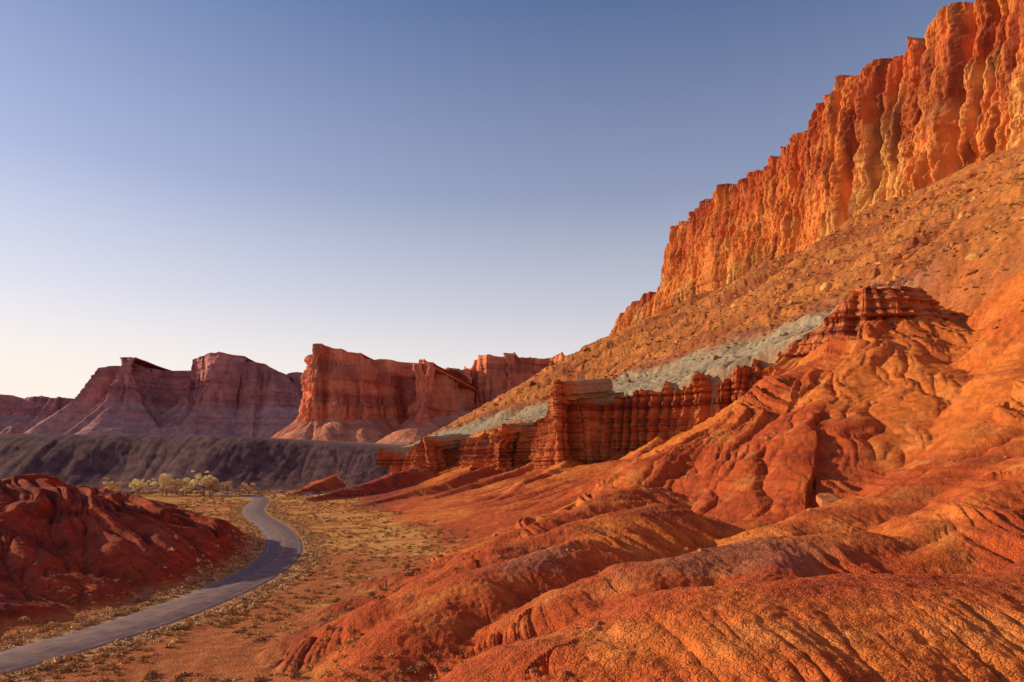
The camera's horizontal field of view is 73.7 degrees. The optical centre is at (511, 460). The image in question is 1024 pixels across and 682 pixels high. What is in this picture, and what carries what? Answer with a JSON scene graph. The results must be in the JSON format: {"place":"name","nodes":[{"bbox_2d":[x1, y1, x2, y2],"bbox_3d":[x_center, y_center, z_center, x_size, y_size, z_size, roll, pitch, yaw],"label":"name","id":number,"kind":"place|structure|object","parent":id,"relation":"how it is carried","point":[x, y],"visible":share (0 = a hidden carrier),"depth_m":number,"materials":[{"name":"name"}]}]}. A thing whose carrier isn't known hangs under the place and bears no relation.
{"place":"outdoors","nodes":[
{"label":"outdoors","id":0,"kind":"place"},
{"bbox_2d":[0,493,302,673],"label":"asphalt road","id":1,"kind":"structure","parent":0,"point":[282,552],"depth_m":84.67,"materials":[{"name":"grey asphalt"}]},
{"bbox_2d":[0,0,974,398],"label":"sky","id":2,"kind":"structure","parent":0,"point":[445,183],"materials":[{"name":"blue"}]},
{"bbox_2d":[0,141,1023,681],"bbox_3d":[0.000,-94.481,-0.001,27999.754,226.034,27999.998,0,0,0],"label":"desert ground","id":3,"kind":"structure","parent":0,"point":[842,589],"depth_m":100.21,"materials":[{"name":"red soil"}]},
{"bbox_2d":[102,478,121,490],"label":"cottonwood tree","id":4,"kind":"object","parent":3,"relation":"on","point":[109,485],"visible":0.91,"depth_m":345.05,"materials":[{"name":"yellow plant"}]},
{"bbox_2d":[130,479,147,495],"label":"cottonwood tree","id":5,"kind":"object","parent":3,"relation":"on","point":[140,485],"visible":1,"depth_m":342.28,"materials":[{"name":"yellow plant"}]},
{"bbox_2d":[129,478,150,494],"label":"cottonwood tree","id":6,"kind":"object","parent":3,"relation":"on","point":[135,480],"visible":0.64,"depth_m":350.67,"materials":[{"name":"yellow plant"}]},
{"bbox_2d":[0,352,302,437],"bbox_3d":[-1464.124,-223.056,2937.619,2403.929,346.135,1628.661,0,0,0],"label":"sandstone mesa","id":7,"kind":"structure","parent":3,"relation":"on","point":[221,393],"depth_m":2434.68,"materials":[{"name":"purple stone"}]},
{"bbox_2d":[147,473,172,494],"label":"cottonwood tree","id":8,"kind":"object","parent":3,"relation":"on","point":[164,475],"visible":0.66,"depth_m":354.15,"materials":[{"name":"yellow plant"}]},
{"bbox_2d":[0,500,337,681],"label":"verge grass","id":9,"kind":"structure","parent":3,"relation":"on","point":[239,600],"depth_m":86.25,"materials":[{"name":"yellow plant"}]},
{"bbox_2d":[158,476,179,495],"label":"cottonwood tree","id":10,"kind":"object","parent":3,"relation":"on","point":[167,486],"visible":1,"depth_m":347.23,"materials":[{"name":"yellow plant"}]},
{"bbox_2d":[172,477,191,494],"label":"cottonwood tree","id":11,"kind":"object","parent":3,"relation":"on","point":[186,480],"visible":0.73,"depth_m":351.95,"materials":[{"name":"yellow plant"}]},
{"bbox_2d":[179,483,194,496],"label":"cottonwood tree","id":12,"kind":"object","parent":3,"relation":"on","point":[185,490],"visible":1,"depth_m":343.41,"materials":[{"name":"yellow plant"}]},
{"bbox_2d":[191,470,213,495],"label":"cottonwood tree","id":13,"kind":"object","parent":3,"relation":"on","point":[199,476],"visible":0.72,"depth_m":346.66,"materials":[{"name":"yellow plant"}]},
{"bbox_2d":[198,477,220,495],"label":"cottonwood tree","id":14,"kind":"object","parent":3,"relation":"on","point":[209,482],"visible":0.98,"depth_m":344.78,"materials":[{"name":"yellow plant"}]},
{"bbox_2d":[219,481,232,494],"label":"cottonwood tree","id":15,"kind":"object","parent":3,"relation":"on","point":[226,484],"visible":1,"depth_m":353.49,"materials":[{"name":"yellow plant"}]},
{"bbox_2d":[113,486,340,494],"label":"riverside thicket","id":16,"kind":"object","parent":3,"relation":"on","point":[282,491],"visible":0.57,"depth_m":375.49,"materials":[{"name":"yellow plant"}]},
{"bbox_2d":[0,489,479,681],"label":"desert shrubs","id":17,"kind":"object","parent":3,"relation":"on","point":[151,675],"visible":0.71,"depth_m":91.20,"materials":[{"name":"yellow plant"}]},
{"bbox_2d":[240,482,254,494],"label":"cottonwood tree","id":18,"kind":"object","parent":3,"relation":"on","point":[246,486],"visible":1,"depth_m":362.07,"materials":[{"name":"yellow plant"}]},
{"bbox_2d":[271,343,477,444],"bbox_3d":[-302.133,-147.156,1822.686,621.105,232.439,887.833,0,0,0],"label":"sandstone mesa","id":19,"kind":"structure","parent":3,"relation":"on","point":[352,397],"depth_m":1535.75,"materials":[{"name":"red stone"}]},
{"bbox_2d":[529,616,602,673],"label":"gully rocks","id":20,"kind":"object","parent":3,"relation":"on","point":[597,626],"visible":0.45,"depth_m":34.52,"materials":[{"name":"stone"}]},
{"bbox_2d":[375,351,786,474],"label":"layered rock outcrop","id":21,"kind":"object","parent":3,"relation":"on","point":[582,420],"visible":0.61,"depth_m":258.89,"materials":[{"name":"red stone"}]},
{"bbox_2d":[269,477,958,675],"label":"gully tufts","id":22,"kind":"object","parent":3,"relation":"on","point":[609,579],"visible":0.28,"depth_m":62.13,"materials":[{"name":"yellow plant"}]},
{"bbox_2d":[367,371,1009,632],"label":"scattered rocks","id":23,"kind":"object","parent":3,"relation":"on","point":[687,549],"visible":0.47,"depth_m":95.76,"materials":[{"name":"stone"}]},
{"bbox_2d":[407,139,1023,445],"bbox_3d":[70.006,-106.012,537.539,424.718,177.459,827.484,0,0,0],"label":"talus boulders","id":24,"kind":"object","parent":3,"relation":"on","point":[825,286],"visible":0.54,"depth_m":334.92,"materials":[{"name":"stone"}]},
{"bbox_2d":[435,154,1023,434],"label":"slope brush","id":25,"kind":"object","parent":3,"relation":"on","point":[876,284],"visible":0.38,"depth_m":300.80,"materials":[{"name":"green plant"}]},
{"bbox_2d":[816,493,841,505],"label":"fallen boulder","id":26,"kind":"object","parent":3,"relation":"on","point":[824,498],"visible":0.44,"depth_m":94.32,"materials":[{"name":"stone"}]},
{"bbox_2d":[769,285,947,370],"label":"layered rock knob","id":27,"kind":"object","parent":3,"relation":"on","point":[850,315],"visible":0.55,"depth_m":166.36,"materials":[{"name":"red stone"}]},
{"bbox_2d":[469,352,570,408],"bbox_3d":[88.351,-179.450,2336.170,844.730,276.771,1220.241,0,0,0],"label":"sandstone mesa","id":28,"kind":"structure","parent":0,"point":[493,377],"depth_m":1853.76,"materials":[{"name":"red stone"}]},
{"bbox_2d":[609,0,1023,335],"bbox_3d":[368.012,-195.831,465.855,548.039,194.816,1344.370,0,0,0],"label":"sandstone cliff","id":29,"kind":"structure","parent":0,"point":[943,98],"depth_m":465.82,"materials":[{"name":"orange stone"}]}
]}

